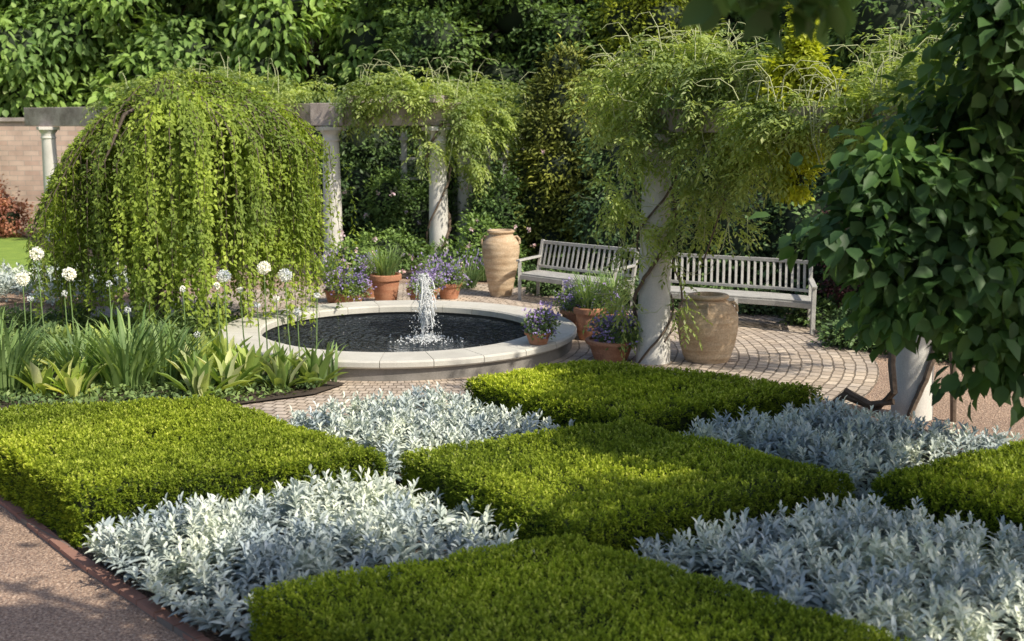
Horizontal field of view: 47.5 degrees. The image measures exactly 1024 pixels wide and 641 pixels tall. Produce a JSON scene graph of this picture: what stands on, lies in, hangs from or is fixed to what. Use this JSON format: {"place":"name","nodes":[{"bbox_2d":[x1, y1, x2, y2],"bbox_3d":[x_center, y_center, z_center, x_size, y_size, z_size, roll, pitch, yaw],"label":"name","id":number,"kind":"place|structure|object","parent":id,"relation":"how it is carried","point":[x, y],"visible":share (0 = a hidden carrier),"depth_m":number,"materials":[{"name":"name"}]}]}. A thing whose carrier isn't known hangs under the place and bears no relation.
{"place":"outdoors","nodes":[
{"label":"outdoors","id":0,"kind":"place"},
{"bbox_2d":[0,233,95,272],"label":"lawn","id":1,"kind":"structure","parent":0,"point":[12,251],"depth_m":25.13,"materials":[{"name":"green plant"}]},
{"bbox_2d":[0,317,344,410],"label":"flower bed soil","id":2,"kind":"structure","parent":0,"point":[299,391],"depth_m":11.75,"materials":[{"name":"brown soil"}]},
{"bbox_2d":[15,272,29,361],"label":"allium flower","id":3,"kind":"object","parent":2,"relation":"on","point":[25,279],"visible":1,"depth_m":12.40,"materials":[{"name":"white plant"}]},
{"bbox_2d":[27,295,33,351],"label":"allium flower","id":4,"kind":"object","parent":2,"relation":"on","point":[31,298],"visible":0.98,"depth_m":13.05,"materials":[{"name":"white plant"}]},
{"bbox_2d":[29,247,49,366],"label":"allium flower","id":5,"kind":"object","parent":2,"relation":"on","point":[40,254],"visible":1,"depth_m":12.37,"materials":[{"name":"white plant"}]},
{"bbox_2d":[62,290,68,340],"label":"allium flower","id":6,"kind":"object","parent":2,"relation":"on","point":[64,292],"visible":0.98,"depth_m":12.75,"materials":[{"name":"green plant"}]},
{"bbox_2d":[62,267,76,343],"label":"allium flower","id":7,"kind":"object","parent":2,"relation":"on","point":[71,272],"visible":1,"depth_m":12.40,"materials":[{"name":"white plant"}]},
{"bbox_2d":[106,280,111,313],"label":"allium flower","id":8,"kind":"object","parent":2,"relation":"on","point":[109,293],"visible":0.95,"depth_m":12.42,"materials":[{"name":"plant"}]},
{"bbox_2d":[0,297,244,367],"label":"perennial plants","id":9,"kind":"object","parent":2,"relation":"on","point":[191,320],"visible":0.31,"depth_m":14.80,"materials":[{"name":"green plant"}]},
{"bbox_2d":[0,313,321,406],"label":"bed groundcover","id":10,"kind":"object","parent":2,"relation":"on","point":[131,394],"visible":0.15,"depth_m":11.57,"materials":[{"name":"green plant"}]},
{"bbox_2d":[0,300,345,395],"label":"iris clump","id":11,"kind":"object","parent":2,"relation":"on","point":[130,362],"visible":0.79,"depth_m":11.86,"materials":[{"name":"green plant"}]},
{"bbox_2d":[3,320,347,399],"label":"hosta plants","id":12,"kind":"object","parent":2,"relation":"on","point":[199,372],"visible":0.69,"depth_m":11.85,"materials":[{"name":"green plant"}]},
{"bbox_2d":[179,286,187,346],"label":"allium flower","id":13,"kind":"object","parent":2,"relation":"on","point":[180,288],"visible":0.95,"depth_m":12.75,"materials":[{"name":"plant"}]},
{"bbox_2d":[21,70,360,338],"bbox_3d":[-4.307,-1.356,15.565,4.080,3.916,3.907,4,10,22],"label":"weeping tree","id":14,"kind":"object","parent":2,"relation":"on","point":[241,141],"visible":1,"depth_m":14.46,"materials":[{"name":"green plant"}]},
{"bbox_2d":[213,282,221,352],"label":"allium flower","id":15,"kind":"object","parent":2,"relation":"on","point":[216,284],"visible":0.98,"depth_m":12.64,"materials":[{"name":"green plant"}]},
{"bbox_2d":[216,269,230,350],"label":"allium flower","id":16,"kind":"object","parent":2,"relation":"on","point":[220,276],"visible":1,"depth_m":12.40,"materials":[{"name":"white plant"}]},
{"bbox_2d":[237,287,244,343],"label":"allium flower","id":17,"kind":"object","parent":2,"relation":"on","point":[239,291],"visible":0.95,"depth_m":12.65,"materials":[{"name":"plant"}]},
{"bbox_2d":[254,302,261,355],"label":"allium flower","id":18,"kind":"object","parent":2,"relation":"on","point":[256,305],"visible":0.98,"depth_m":12.57,"materials":[{"name":"plant"}]},
{"bbox_2d":[257,261,270,349],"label":"allium flower","id":19,"kind":"object","parent":2,"relation":"on","point":[261,268],"visible":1,"depth_m":12.39,"materials":[{"name":"white plant"}]},
{"bbox_2d":[273,295,280,349],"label":"allium flower","id":20,"kind":"object","parent":2,"relation":"on","point":[274,297],"visible":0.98,"depth_m":12.36,"materials":[{"name":"plant"}]},
{"bbox_2d":[278,268,292,350],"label":"allium flower","id":21,"kind":"object","parent":2,"relation":"on","point":[284,271],"visible":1,"depth_m":12.40,"materials":[{"name":"white plant"}]},
{"bbox_2d":[294,308,300,375],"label":"allium flower","id":22,"kind":"object","parent":2,"relation":"on","point":[298,312],"visible":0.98,"depth_m":12.47,"materials":[{"name":"white plant"}]},
{"bbox_2d":[314,293,319,353],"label":"allium flower","id":23,"kind":"object","parent":2,"relation":"on","point":[316,295],"visible":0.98,"depth_m":12.25,"materials":[{"name":"plant"}]},
{"bbox_2d":[346,95,484,102],"bbox_3d":[-1.850,-4.416,23.342,1.738,0.140,3.290,3,10,16],"label":"pergola rafter","id":24,"kind":"object","parent":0,"point":[433,99],"visible":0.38,"depth_m":22.01,"materials":[{"name":"grey wood"}]},
{"bbox_2d":[16,229,840,309],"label":"border soil","id":25,"kind":"structure","parent":0,"point":[407,273],"depth_m":22.90,"materials":[{"name":"brown soil"}]},
{"bbox_2d":[0,174,37,237],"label":"red shrub","id":26,"kind":"object","parent":25,"relation":"on","point":[10,215],"visible":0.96,"depth_m":28.42,"materials":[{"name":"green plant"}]},
{"bbox_2d":[36,127,59,240],"bbox_3d":[-10.950,-3.239,27.644,0.536,2.702,0.536,-5,11,-28],"label":"shaft","id":27,"kind":"object","parent":25,"relation":"on","point":[49,148],"visible":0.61,"depth_m":27.39,"materials":[{"name":"stone"}]},
{"bbox_2d":[24,102,492,125],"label":"pergola beam","id":28,"kind":"structure","parent":27,"relation":"on","point":[318,114],"depth_m":22.61,"materials":[{"name":"grey wood"}]},
{"bbox_2d":[80,52,337,124],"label":"wisteria vine","id":29,"kind":"object","parent":28,"relation":"attached to","point":[289,95],"visible":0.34,"depth_m":23.45,"materials":[{"name":"green plant"}]},
{"bbox_2d":[0,0,102,116],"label":"leaved tree","id":30,"kind":"object","parent":25,"relation":"on","point":[22,56],"visible":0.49,"depth_m":30.81,"materials":[{"name":"green plant"}]},
{"bbox_2d":[3,0,232,131],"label":"leaved tree","id":31,"kind":"object","parent":25,"relation":"on","point":[81,20],"visible":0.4,"depth_m":31.29,"materials":[{"name":"green plant"}]},
{"bbox_2d":[182,68,314,102],"bbox_3d":[-6.666,-4.324,29.716,5.427,4.276,5.215,8,12,39],"label":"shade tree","id":32,"kind":"object","parent":25,"relation":"on","point":[260,81],"visible":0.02,"depth_m":29.09,"materials":[{"name":"green plant"}]},
{"bbox_2d":[105,0,407,102],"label":"leaved tree","id":33,"kind":"object","parent":25,"relation":"on","point":[281,34],"visible":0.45,"depth_m":30.59,"materials":[{"name":"green plant"}]},
{"bbox_2d":[97,91,524,250],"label":"border shrubs","id":34,"kind":"object","parent":25,"relation":"on","point":[362,157],"visible":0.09,"depth_m":25.89,"materials":[{"name":"green plant"}]},
{"bbox_2d":[315,127,345,261],"bbox_3d":[-3.550,-2.458,22.958,0.536,2.702,0.536,-5,11,-28],"label":"shaft","id":35,"kind":"object","parent":25,"relation":"on","point":[330,135],"visible":0.56,"depth_m":22.80,"materials":[{"name":"stone"}]},
{"bbox_2d":[311,248,486,288],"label":"lavender","id":36,"kind":"object","parent":25,"relation":"on","point":[473,274],"visible":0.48,"depth_m":19.87,"materials":[{"name":"purple plant"}]},
{"bbox_2d":[321,0,520,153],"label":"leaved tree","id":37,"kind":"object","parent":25,"relation":"on","point":[407,44],"depth_m":31.99,"materials":[{"name":"green plant"}]},
{"bbox_2d":[320,49,534,254],"bbox_3d":[-1.218,-3.226,23.159,5.054,4.186,3.649,-9,13,-42],"label":"wisteria vine","id":38,"kind":"object","parent":25,"relation":"on","point":[473,109],"visible":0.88,"depth_m":22.09,"materials":[{"name":"green plant"}]},
{"bbox_2d":[317,147,544,273],"bbox_3d":[-1.531,-1.802,22.717,4.298,3.212,5.641,0,9,0],"label":"rose shrub","id":39,"kind":"object","parent":25,"relation":"on","point":[411,219],"visible":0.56,"depth_m":22.22,"materials":[{"name":"green plant"}]},
{"bbox_2d":[421,127,451,266],"bbox_3d":[-1.420,-2.368,22.416,0.536,2.702,0.536,-5,11,-28],"label":"shaft","id":40,"kind":"object","parent":25,"relation":"on","point":[438,228],"visible":0.5,"depth_m":22.27,"materials":[{"name":"stone"}]},
{"bbox_2d":[451,127,475,251],"bbox_3d":[-0.980,-2.746,24.684,0.536,2.702,0.536,-5,11,-28],"label":"shaft","id":41,"kind":"object","parent":25,"relation":"on","point":[461,197],"visible":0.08,"depth_m":24.56,"materials":[{"name":"stone"}]},
{"bbox_2d":[399,132,523,239],"bbox_3d":[-1.040,-2.873,24.847,2.700,2.300,0.073,0,9,0],"label":"lattice fence","id":42,"kind":"object","parent":41,"relation":"attached to","point":[403,157],"visible":0.13,"depth_m":24.77,"materials":[{"name":"brown wood"}]},
{"bbox_2d":[349,0,595,121],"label":"shade tree","id":43,"kind":"object","parent":25,"relation":"on","point":[429,30],"visible":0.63,"depth_m":29.14,"materials":[{"name":"green plant"}]},
{"bbox_2d":[472,0,616,77],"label":"shade tree","id":44,"kind":"object","parent":25,"relation":"on","point":[571,30],"visible":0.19,"depth_m":29.09,"materials":[{"name":"green plant"}]},
{"bbox_2d":[493,34,608,266],"bbox_3d":[0.961,-3.294,22.782,2.827,4.626,2.669,7,12,35],"label":"golden cypress","id":45,"kind":"object","parent":25,"relation":"on","point":[550,178],"visible":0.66,"depth_m":22.18,"materials":[{"name":"green plant"}]},
{"bbox_2d":[580,0,728,116],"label":"shade tree","id":46,"kind":"object","parent":25,"relation":"on","point":[624,13],"visible":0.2,"depth_m":25.58,"materials":[{"name":"green plant"}]},
{"bbox_2d":[566,0,772,80],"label":"shade tree","id":47,"kind":"object","parent":25,"relation":"on","point":[734,17],"visible":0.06,"depth_m":28.85,"materials":[{"name":"green plant"}]},
{"bbox_2d":[560,104,844,303],"bbox_3d":[5.928,-1.795,17.381,12.017,3.400,3.870,6,11,32],"label":"ivy hedge","id":48,"kind":"object","parent":25,"relation":"on","point":[787,221],"visible":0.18,"depth_m":18.27,"materials":[{"name":"green plant"}]},
{"bbox_2d":[514,262,967,361],"bbox_3d":[4.517,-0.459,15.720,12.758,1.267,4.109,6,11,30],"label":"border groundcover","id":49,"kind":"object","parent":25,"relation":"on","point":[829,316],"visible":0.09,"depth_m":16.12,"materials":[{"name":"green plant"}]},
{"bbox_2d":[600,0,969,137],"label":"climbing ivy","id":50,"kind":"object","parent":25,"relation":"on","point":[872,15],"visible":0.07,"depth_m":17.89,"materials":[{"name":"green plant"}]},
{"bbox_2d":[805,210,867,313],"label":"barberry shrub","id":51,"kind":"object","parent":25,"relation":"on","point":[848,288],"visible":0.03,"depth_m":16.01,"materials":[{"name":"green plant"}]},
{"bbox_2d":[725,0,963,76],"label":"shade tree","id":52,"kind":"object","parent":25,"relation":"on","point":[782,16],"visible":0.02,"depth_m":27.25,"materials":[{"name":"green plant"}]},
{"bbox_2d":[45,283,878,424],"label":"cobblestone paving","id":53,"kind":"structure","parent":0,"point":[768,347],"depth_m":13.63,"materials":[{"name":"beige stone"}]},
{"bbox_2d":[322,265,353,302],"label":"potted plant","id":54,"kind":"object","parent":53,"relation":"on","point":[327,291],"visible":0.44,"depth_m":17.95,"materials":[{"name":"purple plant"}]},
{"bbox_2d":[330,268,376,302],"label":"potted plant","id":55,"kind":"object","parent":53,"relation":"on","point":[356,288],"visible":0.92,"depth_m":17.35,"materials":[{"name":"purple plant"}]},
{"bbox_2d":[350,250,388,297],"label":"potted plant","id":56,"kind":"object","parent":53,"relation":"on","point":[361,266],"visible":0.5,"depth_m":18.52,"materials":[{"name":"purple plant"}]},
{"bbox_2d":[360,243,413,300],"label":"potted plant","id":57,"kind":"object","parent":53,"relation":"on","point":[385,279],"visible":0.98,"depth_m":17.80,"materials":[{"name":"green plant"}]},
{"bbox_2d":[218,273,576,380],"bbox_3d":[-1.410,-0.157,14.522,4.440,0.937,4.440,0,9,0],"label":"fountain","id":58,"kind":"object","parent":53,"relation":"on","point":[425,337],"visible":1,"depth_m":14.24,"materials":[{"name":"stone"}]},
{"bbox_2d":[520,300,560,344],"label":"potted plant","id":59,"kind":"object","parent":58,"relation":"on","point":[539,329],"visible":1,"depth_m":13.23,"materials":[{"name":"purple plant"}]},
{"bbox_2d":[405,261,447,299],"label":"potted plant","id":60,"kind":"object","parent":53,"relation":"on","point":[410,290],"visible":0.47,"depth_m":17.57,"materials":[{"name":"purple plant"}]},
{"bbox_2d":[427,260,471,298],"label":"potted plant","id":61,"kind":"object","parent":53,"relation":"on","point":[453,285],"visible":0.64,"depth_m":18.32,"materials":[{"name":"purple plant"}]},
{"bbox_2d":[481,229,520,296],"bbox_3d":[-0.180,-0.926,18.702,0.635,1.060,0.606,0,9,0],"label":"clay urn","id":62,"kind":"object","parent":53,"relation":"on","point":[500,250],"visible":0.99,"depth_m":18.49,"materials":[{"name":"beige ceramic"}]},
{"bbox_2d":[549,277,584,332],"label":"potted plant","id":63,"kind":"object","parent":53,"relation":"on","point":[561,299],"visible":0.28,"depth_m":15.39,"materials":[{"name":"purple plant"}]},
{"bbox_2d":[516,239,639,308],"bbox_3d":[0.993,-0.703,17.857,2.054,0.916,0.757,9,13,43],"label":"garden bench","id":64,"kind":"object","parent":53,"relation":"on","point":[538,274],"visible":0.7,"depth_m":18.05,"materials":[{"name":"grey wood"}]},
{"bbox_2d":[560,270,619,340],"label":"potted plant","id":65,"kind":"object","parent":53,"relation":"on","point":[577,301],"visible":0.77,"depth_m":14.78,"materials":[{"name":"green plant"}]},
{"bbox_2d":[585,264,638,316],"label":"potted plant","id":66,"kind":"object","parent":53,"relation":"on","point":[620,300],"visible":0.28,"depth_m":15.14,"materials":[{"name":"green plant"}]},
{"bbox_2d":[585,306,641,361],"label":"potted plant","id":67,"kind":"object","parent":53,"relation":"on","point":[605,344],"visible":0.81,"depth_m":13.45,"materials":[{"name":"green plant"}]},
{"bbox_2d":[629,134,683,364],"bbox_3d":[1.640,-0.809,13.308,0.462,2.622,0.462,-5,11,-28],"label":"shaft","id":68,"kind":"object","parent":53,"relation":"on","point":[653,296],"visible":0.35,"depth_m":13.23,"materials":[{"name":"stone"}]},
{"bbox_2d":[625,104,935,132],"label":"pergola beam","id":69,"kind":"structure","parent":68,"relation":"on","point":[671,125],"depth_m":12.20,"materials":[{"name":"grey wood"}]},
{"bbox_2d":[747,3,856,206],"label":"golden hop vine","id":70,"kind":"object","parent":69,"relation":"attached to","point":[802,47],"visible":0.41,"depth_m":11.64,"materials":[{"name":"yellow plant"}]},
{"bbox_2d":[558,12,796,362],"bbox_3d":[1.939,-1.393,12.920,3.110,3.929,1.736,7,12,35],"label":"wisteria vine","id":71,"kind":"object","parent":53,"relation":"on","point":[696,97],"visible":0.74,"depth_m":12.73,"materials":[{"name":"green plant"}]},
{"bbox_2d":[677,291,738,363],"bbox_3d":[2.280,0.077,13.547,0.701,0.775,0.701,0,9,0],"label":"clay urn","id":72,"kind":"object","parent":53,"relation":"on","point":[718,310],"visible":0.92,"depth_m":13.29,"materials":[{"name":"beige ceramic"}]},
{"bbox_2d":[671,253,816,334],"bbox_3d":[3.099,-0.410,16.102,2.471,0.916,0.809,5,11,30],"label":"garden bench","id":73,"kind":"object","parent":53,"relation":"on","point":[808,303],"visible":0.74,"depth_m":16.09,"materials":[{"name":"grey wood"}]},
{"bbox_2d":[0,262,1023,640],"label":"ground","id":74,"kind":"structure","parent":0,"point":[48,592],"depth_m":6.97,"materials":[{"name":"stone"}]},
{"bbox_2d":[0,121,110,229],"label":"brick wall","id":75,"kind":"structure","parent":74,"relation":"on","point":[21,166],"depth_m":30.54,"materials":[{"name":"beige brick"}]},
{"bbox_2d":[0,117,23,120],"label":"coping","id":76,"kind":"object","parent":75,"relation":"on","point":[11,118],"depth_m":30.30,"materials":[{"name":"beige stone"}]},
{"bbox_2d":[0,260,145,305],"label":"lambs ear bed","id":77,"kind":"object","parent":74,"relation":"on","point":[6,278],"visible":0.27,"depth_m":18.05,"materials":[{"name":"silver plant"}]},
{"bbox_2d":[0,495,211,640],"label":"brick edging","id":78,"kind":"object","parent":74,"relation":"on","point":[160,614],"visible":0.95,"depth_m":6.96,"materials":[{"name":"brown brick"}]},
{"bbox_2d":[0,0,965,148],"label":"distant trees","id":79,"kind":"object","parent":74,"relation":"on","point":[313,42],"depth_m":39.25,"materials":[{"name":"green plant"}]},
{"bbox_2d":[678,0,859,51],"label":"overhanging tree","id":80,"kind":"object","parent":74,"relation":"on","point":[762,18],"visible":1,"depth_m":3.61,"materials":[{"name":"green plant"}]},
{"bbox_2d":[697,11,973,421],"bbox_3d":[4.646,-1.045,10.958,3.344,3.882,5.129,-7,12,-36],"label":"wisteria vine","id":81,"kind":"object","parent":74,"relation":"on","point":[877,91],"visible":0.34,"depth_m":11.12,"materials":[{"name":"green plant"}]},
{"bbox_2d":[747,0,1023,427],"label":"redbud tree","id":82,"kind":"object","parent":74,"relation":"on","point":[934,234],"visible":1,"depth_m":7.09,"materials":[{"name":"green plant"}]},
{"bbox_2d":[890,143,934,421],"bbox_3d":[3.760,-0.381,10.733,0.438,2.622,0.438,-5,11,-28],"label":"shaft","id":83,"kind":"object","parent":74,"relation":"on","point":[910,368],"visible":0.1,"depth_m":10.75,"materials":[{"name":"stone"}]},
{"bbox_2d":[10,407,1023,640],"bbox_3d":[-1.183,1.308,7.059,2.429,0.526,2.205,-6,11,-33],"label":"lambs ear bed","id":84,"kind":"object","parent":0,"point":[378,531],"visible":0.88,"depth_m":6.90,"materials":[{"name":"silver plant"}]},
{"bbox_2d":[0,393,389,548],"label":"boxwood hedge","id":85,"kind":"object","parent":84,"relation":"on","point":[70,470],"visible":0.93,"depth_m":8.25,"materials":[{"name":"green plant"}]},
{"bbox_2d":[276,380,594,493],"bbox_3d":[-0.724,0.897,9.504,2.163,0.502,2.626,-9,13,-42],"label":"lambs ear bed","id":86,"kind":"object","parent":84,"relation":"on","point":[407,420],"visible":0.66,"depth_m":9.50,"materials":[{"name":"silver plant"}]},
{"bbox_2d":[244,533,911,640],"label":"boxwood hedge","id":87,"kind":"object","parent":84,"relation":"on","point":[552,588],"visible":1,"depth_m":5.68,"materials":[{"name":"green plant"}]},
{"bbox_2d":[399,415,856,560],"bbox_3d":[0.761,1.155,8.074,2.507,0.503,2.083,-5,11,-30],"label":"boxwood hedge","id":88,"kind":"object","parent":84,"relation":"on","point":[619,483],"visible":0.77,"depth_m":7.69,"materials":[{"name":"green plant"}]},
{"bbox_2d":[461,359,825,437],"bbox_3d":[1.171,0.732,10.605,2.293,0.512,2.473,-8,13,-41],"label":"boxwood hedge","id":89,"kind":"object","parent":84,"relation":"on","point":[583,391],"visible":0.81,"depth_m":10.22,"materials":[{"name":"green plant"}]},
{"bbox_2d":[623,492,1023,640],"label":"lambs ear bed","id":90,"kind":"object","parent":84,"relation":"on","point":[822,542],"visible":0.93,"depth_m":6.45,"materials":[{"name":"silver plant"}]},
{"bbox_2d":[679,392,1023,507],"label":"lambs ear bed","id":91,"kind":"object","parent":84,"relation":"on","point":[892,442],"visible":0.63,"depth_m":9.03,"materials":[{"name":"silver plant"}]},
{"bbox_2d":[868,439,1023,554],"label":"boxwood hedge","id":92,"kind":"object","parent":84,"relation":"on","point":[987,487],"visible":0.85,"depth_m":7.60,"materials":[{"name":"green plant"}]}
]}

